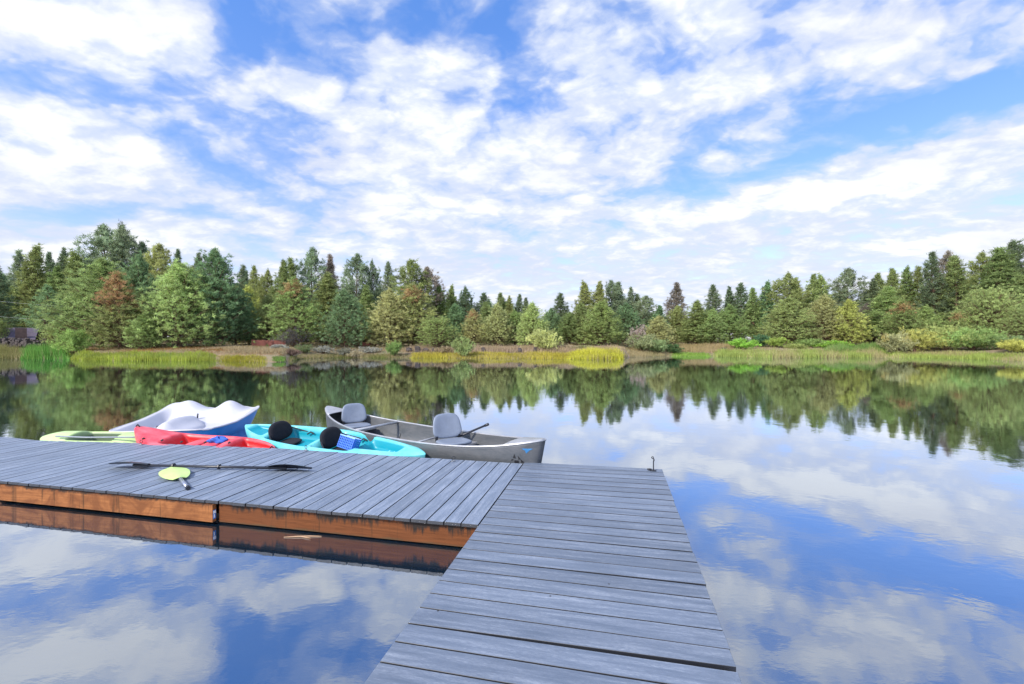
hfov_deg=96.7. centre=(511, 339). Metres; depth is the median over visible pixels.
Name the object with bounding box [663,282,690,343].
pine tree
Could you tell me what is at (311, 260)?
pine tree
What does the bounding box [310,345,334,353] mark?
shrub
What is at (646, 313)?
pine tree
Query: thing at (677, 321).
pine tree
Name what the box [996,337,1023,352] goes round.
shrub
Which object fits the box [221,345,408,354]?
dry grass
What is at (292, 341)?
shrub
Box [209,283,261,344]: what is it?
pine tree
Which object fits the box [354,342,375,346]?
fence
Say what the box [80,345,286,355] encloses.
dry grass
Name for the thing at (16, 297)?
pine tree
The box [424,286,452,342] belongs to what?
pine tree
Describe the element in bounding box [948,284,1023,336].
pine tree
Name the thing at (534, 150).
sky
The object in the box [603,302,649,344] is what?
pine tree
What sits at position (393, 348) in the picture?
shrub
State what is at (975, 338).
shrub
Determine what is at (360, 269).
pine tree
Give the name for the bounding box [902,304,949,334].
pine tree
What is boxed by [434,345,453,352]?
shrub
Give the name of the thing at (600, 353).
sedge
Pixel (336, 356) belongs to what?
grass
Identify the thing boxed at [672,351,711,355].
grass
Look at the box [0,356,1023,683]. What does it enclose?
water
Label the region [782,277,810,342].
pine tree
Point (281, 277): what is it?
pine tree
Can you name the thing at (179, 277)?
pine tree
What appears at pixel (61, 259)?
pine tree
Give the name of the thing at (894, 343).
shrub
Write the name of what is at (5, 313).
pine tree
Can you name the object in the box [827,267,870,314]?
pine tree
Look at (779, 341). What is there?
shrub
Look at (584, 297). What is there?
pine tree
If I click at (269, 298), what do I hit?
pine tree
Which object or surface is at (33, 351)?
reeds
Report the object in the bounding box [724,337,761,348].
shrub
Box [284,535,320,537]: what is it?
twig
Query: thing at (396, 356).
reeds
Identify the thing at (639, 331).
shrub
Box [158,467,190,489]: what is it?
paddle
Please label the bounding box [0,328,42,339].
cabin
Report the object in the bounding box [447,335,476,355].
shrub
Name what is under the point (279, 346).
shrub
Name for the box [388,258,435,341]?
pine tree
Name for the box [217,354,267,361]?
grass
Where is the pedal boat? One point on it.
(226, 418)
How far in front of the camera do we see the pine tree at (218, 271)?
47.30 m
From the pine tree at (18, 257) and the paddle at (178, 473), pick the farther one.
the pine tree at (18, 257)
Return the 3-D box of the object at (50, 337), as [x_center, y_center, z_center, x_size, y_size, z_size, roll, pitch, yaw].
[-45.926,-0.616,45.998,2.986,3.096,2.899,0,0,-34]
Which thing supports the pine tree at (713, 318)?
on the ground at (269, 357)
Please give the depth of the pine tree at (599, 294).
59.74 m
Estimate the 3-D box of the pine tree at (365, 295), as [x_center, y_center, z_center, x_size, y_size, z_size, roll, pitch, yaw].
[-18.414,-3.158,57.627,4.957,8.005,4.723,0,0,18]
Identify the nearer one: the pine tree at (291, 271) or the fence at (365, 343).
the fence at (365, 343)
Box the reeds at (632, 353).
[623,349,670,357]
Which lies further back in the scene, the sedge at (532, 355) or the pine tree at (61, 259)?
the pine tree at (61, 259)
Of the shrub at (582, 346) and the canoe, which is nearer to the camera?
the canoe
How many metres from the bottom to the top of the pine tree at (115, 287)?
7.831 m
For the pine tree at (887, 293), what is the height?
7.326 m
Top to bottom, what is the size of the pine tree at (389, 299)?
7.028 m
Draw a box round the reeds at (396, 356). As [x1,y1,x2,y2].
[292,353,404,358]
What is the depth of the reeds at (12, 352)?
41.96 m
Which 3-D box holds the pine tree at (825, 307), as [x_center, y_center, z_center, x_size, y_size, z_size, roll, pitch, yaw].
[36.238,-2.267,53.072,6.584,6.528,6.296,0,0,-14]
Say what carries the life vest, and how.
in the kayak at (150, 435)
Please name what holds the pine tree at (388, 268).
on the ground at (269, 357)
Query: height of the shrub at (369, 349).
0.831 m
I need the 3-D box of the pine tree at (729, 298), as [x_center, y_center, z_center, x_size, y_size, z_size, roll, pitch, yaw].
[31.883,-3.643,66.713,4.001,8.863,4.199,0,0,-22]
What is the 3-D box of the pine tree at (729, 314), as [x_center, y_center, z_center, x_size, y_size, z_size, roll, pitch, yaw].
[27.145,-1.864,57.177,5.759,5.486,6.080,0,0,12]
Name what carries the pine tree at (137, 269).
on the ground at (269, 357)
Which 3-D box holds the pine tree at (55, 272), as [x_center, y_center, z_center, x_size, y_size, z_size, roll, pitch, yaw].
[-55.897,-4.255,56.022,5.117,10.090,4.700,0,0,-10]
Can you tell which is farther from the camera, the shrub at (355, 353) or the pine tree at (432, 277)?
the pine tree at (432, 277)
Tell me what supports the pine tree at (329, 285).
on the ground at (269, 357)
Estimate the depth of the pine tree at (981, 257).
56.90 m
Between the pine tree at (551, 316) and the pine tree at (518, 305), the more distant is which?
the pine tree at (518, 305)
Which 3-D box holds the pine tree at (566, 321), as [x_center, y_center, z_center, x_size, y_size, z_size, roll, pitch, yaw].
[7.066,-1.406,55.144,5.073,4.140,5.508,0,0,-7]
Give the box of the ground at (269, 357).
[7,338,1023,361]
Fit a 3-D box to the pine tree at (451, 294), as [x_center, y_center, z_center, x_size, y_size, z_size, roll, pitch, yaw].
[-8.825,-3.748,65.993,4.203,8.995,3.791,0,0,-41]
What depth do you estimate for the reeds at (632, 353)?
46.50 m
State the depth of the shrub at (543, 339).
44.23 m
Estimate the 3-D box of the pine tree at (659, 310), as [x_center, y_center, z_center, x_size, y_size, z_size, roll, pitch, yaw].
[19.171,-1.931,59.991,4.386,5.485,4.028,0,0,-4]
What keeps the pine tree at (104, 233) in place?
on the ground at (269, 357)
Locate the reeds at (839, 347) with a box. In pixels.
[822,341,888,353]
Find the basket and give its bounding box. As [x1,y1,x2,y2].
[337,434,361,449]
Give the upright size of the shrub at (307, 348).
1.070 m
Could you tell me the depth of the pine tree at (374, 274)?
65.75 m
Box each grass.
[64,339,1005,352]
[69,349,216,360]
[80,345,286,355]
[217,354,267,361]
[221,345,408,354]
[272,355,285,361]
[289,353,412,360]
[402,343,624,353]
[626,341,739,352]
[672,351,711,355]
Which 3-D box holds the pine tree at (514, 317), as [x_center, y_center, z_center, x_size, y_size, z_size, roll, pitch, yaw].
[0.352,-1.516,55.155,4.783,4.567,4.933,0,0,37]
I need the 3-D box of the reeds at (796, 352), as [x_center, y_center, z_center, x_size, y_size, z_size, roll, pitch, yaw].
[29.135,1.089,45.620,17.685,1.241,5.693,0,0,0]
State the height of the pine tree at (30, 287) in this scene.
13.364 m
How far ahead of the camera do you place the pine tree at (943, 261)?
57.83 m
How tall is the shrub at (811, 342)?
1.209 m
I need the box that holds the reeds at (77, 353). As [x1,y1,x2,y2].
[68,349,220,360]
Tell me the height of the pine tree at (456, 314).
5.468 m
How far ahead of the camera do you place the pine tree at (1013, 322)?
44.21 m
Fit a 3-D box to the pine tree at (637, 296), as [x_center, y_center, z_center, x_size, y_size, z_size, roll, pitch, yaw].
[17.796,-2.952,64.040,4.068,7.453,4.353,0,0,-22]
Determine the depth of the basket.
6.06 m
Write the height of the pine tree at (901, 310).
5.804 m
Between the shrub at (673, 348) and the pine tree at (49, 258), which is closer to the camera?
the shrub at (673, 348)
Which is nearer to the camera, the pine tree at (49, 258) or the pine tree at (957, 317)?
the pine tree at (957, 317)
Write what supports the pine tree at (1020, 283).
on the ground at (269, 357)
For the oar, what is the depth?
6.52 m
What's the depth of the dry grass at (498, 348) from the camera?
45.05 m
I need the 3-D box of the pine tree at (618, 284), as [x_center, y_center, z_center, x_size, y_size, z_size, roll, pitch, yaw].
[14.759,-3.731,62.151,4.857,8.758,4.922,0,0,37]
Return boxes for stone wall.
[0,337,45,347]
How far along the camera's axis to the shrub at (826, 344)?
48.45 m
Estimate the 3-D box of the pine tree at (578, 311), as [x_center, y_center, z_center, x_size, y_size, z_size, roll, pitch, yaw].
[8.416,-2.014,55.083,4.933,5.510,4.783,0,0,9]
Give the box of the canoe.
[325,403,545,463]
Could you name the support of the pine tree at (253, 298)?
on the ground at (269, 357)
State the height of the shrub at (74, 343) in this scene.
2.598 m
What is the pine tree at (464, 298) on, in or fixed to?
on the ground at (269, 357)
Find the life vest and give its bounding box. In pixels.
[206,436,228,443]
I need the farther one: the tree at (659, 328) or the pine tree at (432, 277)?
the pine tree at (432, 277)
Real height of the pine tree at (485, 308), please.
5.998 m
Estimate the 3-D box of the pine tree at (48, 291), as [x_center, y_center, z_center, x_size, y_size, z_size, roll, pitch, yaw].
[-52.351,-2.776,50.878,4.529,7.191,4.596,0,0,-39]
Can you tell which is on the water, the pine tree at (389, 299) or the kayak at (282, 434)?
the kayak at (282, 434)
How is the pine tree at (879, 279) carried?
on the ground at (269, 357)
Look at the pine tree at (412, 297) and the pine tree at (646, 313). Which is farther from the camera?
the pine tree at (646, 313)
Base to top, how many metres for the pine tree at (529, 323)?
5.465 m
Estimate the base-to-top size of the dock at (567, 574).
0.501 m
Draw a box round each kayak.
[40,431,135,442]
[134,424,274,447]
[245,421,425,457]
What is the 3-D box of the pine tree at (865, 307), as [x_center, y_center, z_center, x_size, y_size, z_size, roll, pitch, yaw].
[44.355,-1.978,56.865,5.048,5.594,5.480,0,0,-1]
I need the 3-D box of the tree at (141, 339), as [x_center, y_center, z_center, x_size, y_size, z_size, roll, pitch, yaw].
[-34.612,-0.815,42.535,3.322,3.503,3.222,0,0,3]
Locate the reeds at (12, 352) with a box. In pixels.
[0,342,24,358]
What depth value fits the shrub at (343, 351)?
43.82 m
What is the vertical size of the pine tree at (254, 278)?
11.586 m
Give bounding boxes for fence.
[251,340,284,346]
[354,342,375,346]
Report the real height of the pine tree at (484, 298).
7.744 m
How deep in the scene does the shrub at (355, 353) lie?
43.23 m
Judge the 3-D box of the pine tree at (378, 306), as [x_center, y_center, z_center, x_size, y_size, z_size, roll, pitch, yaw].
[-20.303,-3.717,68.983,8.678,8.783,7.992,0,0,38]
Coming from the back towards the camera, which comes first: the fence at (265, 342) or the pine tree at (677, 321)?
the pine tree at (677, 321)
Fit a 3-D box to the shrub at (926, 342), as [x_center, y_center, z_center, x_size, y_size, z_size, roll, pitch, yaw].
[40.464,-0.135,45.944,5.172,2.788,4.342,0,0,26]
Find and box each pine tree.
[0,268,22,327]
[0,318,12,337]
[1,285,30,327]
[2,243,51,337]
[5,249,29,300]
[17,284,62,342]
[23,257,157,346]
[29,266,69,335]
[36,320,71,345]
[38,251,54,341]
[43,248,96,335]
[52,247,82,328]
[72,222,136,341]
[80,270,163,348]
[88,222,149,336]
[109,251,171,343]
[120,258,232,347]
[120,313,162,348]
[125,241,157,289]
[135,242,175,330]
[163,247,261,346]
[167,248,181,341]
[188,251,206,342]
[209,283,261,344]
[236,264,255,295]
[237,285,266,343]
[240,270,249,289]
[243,293,289,342]
[247,265,264,323]
[251,268,273,339]
[251,275,327,346]
[264,259,304,335]
[284,256,306,323]
[295,247,327,342]
[300,271,349,344]
[314,288,371,347]
[315,253,340,330]
[338,253,375,340]
[355,284,378,341]
[359,286,417,346]
[360,259,382,311]
[364,289,385,341]
[373,261,396,323]
[380,282,445,345]
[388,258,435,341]
[413,266,448,316]
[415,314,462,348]
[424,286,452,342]
[441,303,477,343]
[445,283,462,329]
[457,285,478,338]
[458,308,489,343]
[475,292,491,342]
[475,301,496,343]
[480,302,515,345]
[491,292,507,342]
[499,309,526,344]
[504,295,514,343]
[511,300,555,345]
[514,294,524,343]
[518,297,534,341]
[543,308,566,344]
[552,292,569,342]
[553,312,587,343]
[564,302,592,344]
[570,280,596,343]
[575,299,628,345]
[589,280,609,343]
[603,280,623,342]
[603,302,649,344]
[609,282,637,342]
[627,286,641,325]
[632,293,647,335]
[632,295,663,333]
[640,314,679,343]
[647,305,675,339]
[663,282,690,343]
[665,305,687,343]
[674,300,717,343]
[690,308,732,344]
[703,284,726,318]
[712,304,752,343]
[721,286,739,332]
[725,282,757,330]
[739,287,768,338]
[750,279,779,336]
[754,295,828,345]
[760,271,814,342]
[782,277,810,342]
[790,293,856,341]
[802,273,833,336]
[814,273,841,339]
[825,299,875,345]
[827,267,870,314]
[850,302,882,343]
[856,278,880,340]
[861,286,908,343]
[873,273,885,297]
[873,299,935,343]
[876,267,906,339]
[892,265,921,306]
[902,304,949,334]
[909,265,932,315]
[910,250,960,324]
[926,254,992,325]
[935,249,966,322]
[942,309,976,329]
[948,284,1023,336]
[958,246,1023,334]
[963,250,1013,322]
[986,303,1023,338]
[988,239,1023,329]
[996,262,1023,312]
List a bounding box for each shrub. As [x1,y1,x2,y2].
[46,328,98,354]
[268,344,288,348]
[270,327,313,346]
[285,348,302,354]
[294,344,314,352]
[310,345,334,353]
[333,346,355,355]
[346,350,363,356]
[355,346,381,352]
[385,340,403,355]
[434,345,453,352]
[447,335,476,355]
[525,327,563,349]
[572,344,590,348]
[624,332,659,350]
[625,324,651,343]
[639,339,668,351]
[661,343,684,352]
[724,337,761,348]
[749,334,769,346]
[764,336,792,346]
[783,343,808,348]
[794,338,827,346]
[813,340,855,347]
[875,330,920,352]
[886,325,952,351]
[914,322,1000,349]
[935,325,1008,349]
[974,334,1023,349]
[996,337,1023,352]
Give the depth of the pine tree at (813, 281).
61.78 m
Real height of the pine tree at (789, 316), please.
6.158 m
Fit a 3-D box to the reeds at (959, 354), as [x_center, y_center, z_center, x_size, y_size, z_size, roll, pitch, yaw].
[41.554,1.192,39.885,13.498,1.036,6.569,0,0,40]
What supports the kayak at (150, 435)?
on the water
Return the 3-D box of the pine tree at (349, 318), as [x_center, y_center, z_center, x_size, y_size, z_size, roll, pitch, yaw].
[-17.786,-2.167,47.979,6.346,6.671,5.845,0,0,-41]
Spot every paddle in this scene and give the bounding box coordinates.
[108,462,311,469]
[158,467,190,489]
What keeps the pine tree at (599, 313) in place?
on the ground at (269, 357)
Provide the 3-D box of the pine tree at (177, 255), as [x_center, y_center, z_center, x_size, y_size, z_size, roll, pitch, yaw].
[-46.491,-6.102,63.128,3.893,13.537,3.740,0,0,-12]
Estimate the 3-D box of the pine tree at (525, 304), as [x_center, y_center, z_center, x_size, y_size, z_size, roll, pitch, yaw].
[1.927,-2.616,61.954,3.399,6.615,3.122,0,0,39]
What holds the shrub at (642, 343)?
on the ground at (269, 357)
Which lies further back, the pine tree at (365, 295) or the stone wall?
the pine tree at (365, 295)
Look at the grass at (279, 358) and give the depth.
35.08 m
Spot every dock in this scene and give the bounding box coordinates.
[0,437,522,546]
[364,463,741,683]
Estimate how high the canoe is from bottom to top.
0.741 m
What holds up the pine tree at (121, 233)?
on the ground at (269, 357)
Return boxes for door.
[15,328,26,338]
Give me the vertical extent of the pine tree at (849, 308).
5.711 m
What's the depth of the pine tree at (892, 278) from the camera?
59.46 m
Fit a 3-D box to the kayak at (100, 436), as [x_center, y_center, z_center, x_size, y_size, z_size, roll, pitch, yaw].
[-6.326,1.595,7.000,1.955,0.372,0.610,0,7,4]
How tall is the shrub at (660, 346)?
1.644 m
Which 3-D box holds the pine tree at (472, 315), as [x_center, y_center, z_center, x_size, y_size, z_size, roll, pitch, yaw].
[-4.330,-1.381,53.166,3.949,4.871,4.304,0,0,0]
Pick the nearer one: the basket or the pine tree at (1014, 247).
the basket
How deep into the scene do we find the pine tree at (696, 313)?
56.69 m
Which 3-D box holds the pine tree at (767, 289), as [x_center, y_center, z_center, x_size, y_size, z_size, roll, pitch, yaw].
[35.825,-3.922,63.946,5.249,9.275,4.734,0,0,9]
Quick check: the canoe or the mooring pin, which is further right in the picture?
the mooring pin
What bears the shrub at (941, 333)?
on the ground at (269, 357)
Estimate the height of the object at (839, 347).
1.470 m
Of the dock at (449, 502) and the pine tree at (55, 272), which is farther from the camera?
the pine tree at (55, 272)
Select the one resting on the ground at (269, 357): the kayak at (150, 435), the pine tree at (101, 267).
the pine tree at (101, 267)
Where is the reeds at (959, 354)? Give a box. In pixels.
[888,350,1023,360]
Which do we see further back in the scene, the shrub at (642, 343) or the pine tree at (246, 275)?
the pine tree at (246, 275)
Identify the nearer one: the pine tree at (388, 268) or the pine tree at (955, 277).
the pine tree at (955, 277)
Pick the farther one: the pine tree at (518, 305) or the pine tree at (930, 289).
the pine tree at (518, 305)
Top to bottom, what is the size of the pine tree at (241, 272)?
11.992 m
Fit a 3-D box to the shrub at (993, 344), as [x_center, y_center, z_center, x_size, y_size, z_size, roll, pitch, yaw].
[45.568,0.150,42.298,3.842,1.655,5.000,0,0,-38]
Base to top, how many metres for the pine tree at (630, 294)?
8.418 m
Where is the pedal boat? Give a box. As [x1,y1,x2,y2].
[109,400,259,435]
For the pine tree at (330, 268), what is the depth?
65.99 m
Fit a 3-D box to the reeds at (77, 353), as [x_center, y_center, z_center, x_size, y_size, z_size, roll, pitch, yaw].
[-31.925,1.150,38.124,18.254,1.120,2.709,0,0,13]
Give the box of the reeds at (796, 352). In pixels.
[713,346,888,357]
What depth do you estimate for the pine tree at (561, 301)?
63.45 m
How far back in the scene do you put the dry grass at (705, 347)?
50.08 m
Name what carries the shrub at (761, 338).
on the ground at (269, 357)
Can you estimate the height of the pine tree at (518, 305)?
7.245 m
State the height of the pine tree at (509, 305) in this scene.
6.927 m
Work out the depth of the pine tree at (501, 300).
63.62 m
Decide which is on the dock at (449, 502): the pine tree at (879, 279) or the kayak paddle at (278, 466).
the kayak paddle at (278, 466)
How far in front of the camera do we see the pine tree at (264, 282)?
61.48 m
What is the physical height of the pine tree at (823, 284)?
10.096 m
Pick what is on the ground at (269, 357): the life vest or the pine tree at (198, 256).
the pine tree at (198, 256)
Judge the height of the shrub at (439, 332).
3.800 m
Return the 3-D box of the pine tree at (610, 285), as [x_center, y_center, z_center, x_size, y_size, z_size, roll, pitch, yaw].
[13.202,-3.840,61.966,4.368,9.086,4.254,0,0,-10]
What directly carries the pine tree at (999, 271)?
on the ground at (269, 357)
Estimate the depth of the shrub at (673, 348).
48.20 m
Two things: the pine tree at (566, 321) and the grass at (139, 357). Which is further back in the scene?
the pine tree at (566, 321)
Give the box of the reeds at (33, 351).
[19,339,70,358]
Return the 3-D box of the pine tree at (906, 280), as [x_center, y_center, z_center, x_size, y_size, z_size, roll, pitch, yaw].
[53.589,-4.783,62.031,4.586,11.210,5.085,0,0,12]
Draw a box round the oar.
[456,423,488,436]
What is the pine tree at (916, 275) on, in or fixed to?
on the ground at (269, 357)
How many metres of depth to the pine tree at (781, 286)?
60.98 m
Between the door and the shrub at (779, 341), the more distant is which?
the shrub at (779, 341)
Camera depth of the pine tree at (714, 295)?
65.79 m
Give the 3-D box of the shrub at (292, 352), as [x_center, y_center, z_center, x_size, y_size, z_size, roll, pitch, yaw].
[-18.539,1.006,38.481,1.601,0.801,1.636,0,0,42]
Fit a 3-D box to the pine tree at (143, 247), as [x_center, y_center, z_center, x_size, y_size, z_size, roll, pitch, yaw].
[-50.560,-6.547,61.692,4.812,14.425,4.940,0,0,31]
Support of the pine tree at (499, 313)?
on the ground at (269, 357)
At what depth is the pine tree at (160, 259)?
59.42 m
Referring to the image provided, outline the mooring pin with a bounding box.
[647,456,655,470]
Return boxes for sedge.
[411,350,578,358]
[563,344,624,359]
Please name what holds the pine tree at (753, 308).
on the ground at (269, 357)
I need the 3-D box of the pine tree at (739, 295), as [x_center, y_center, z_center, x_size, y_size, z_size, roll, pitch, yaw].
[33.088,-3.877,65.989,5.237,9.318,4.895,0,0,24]
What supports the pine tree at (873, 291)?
on the ground at (269, 357)
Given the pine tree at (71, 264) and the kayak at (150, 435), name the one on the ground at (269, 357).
the pine tree at (71, 264)
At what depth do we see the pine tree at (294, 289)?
47.19 m
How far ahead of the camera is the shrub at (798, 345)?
48.61 m
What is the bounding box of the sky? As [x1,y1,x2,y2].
[0,0,1023,336]

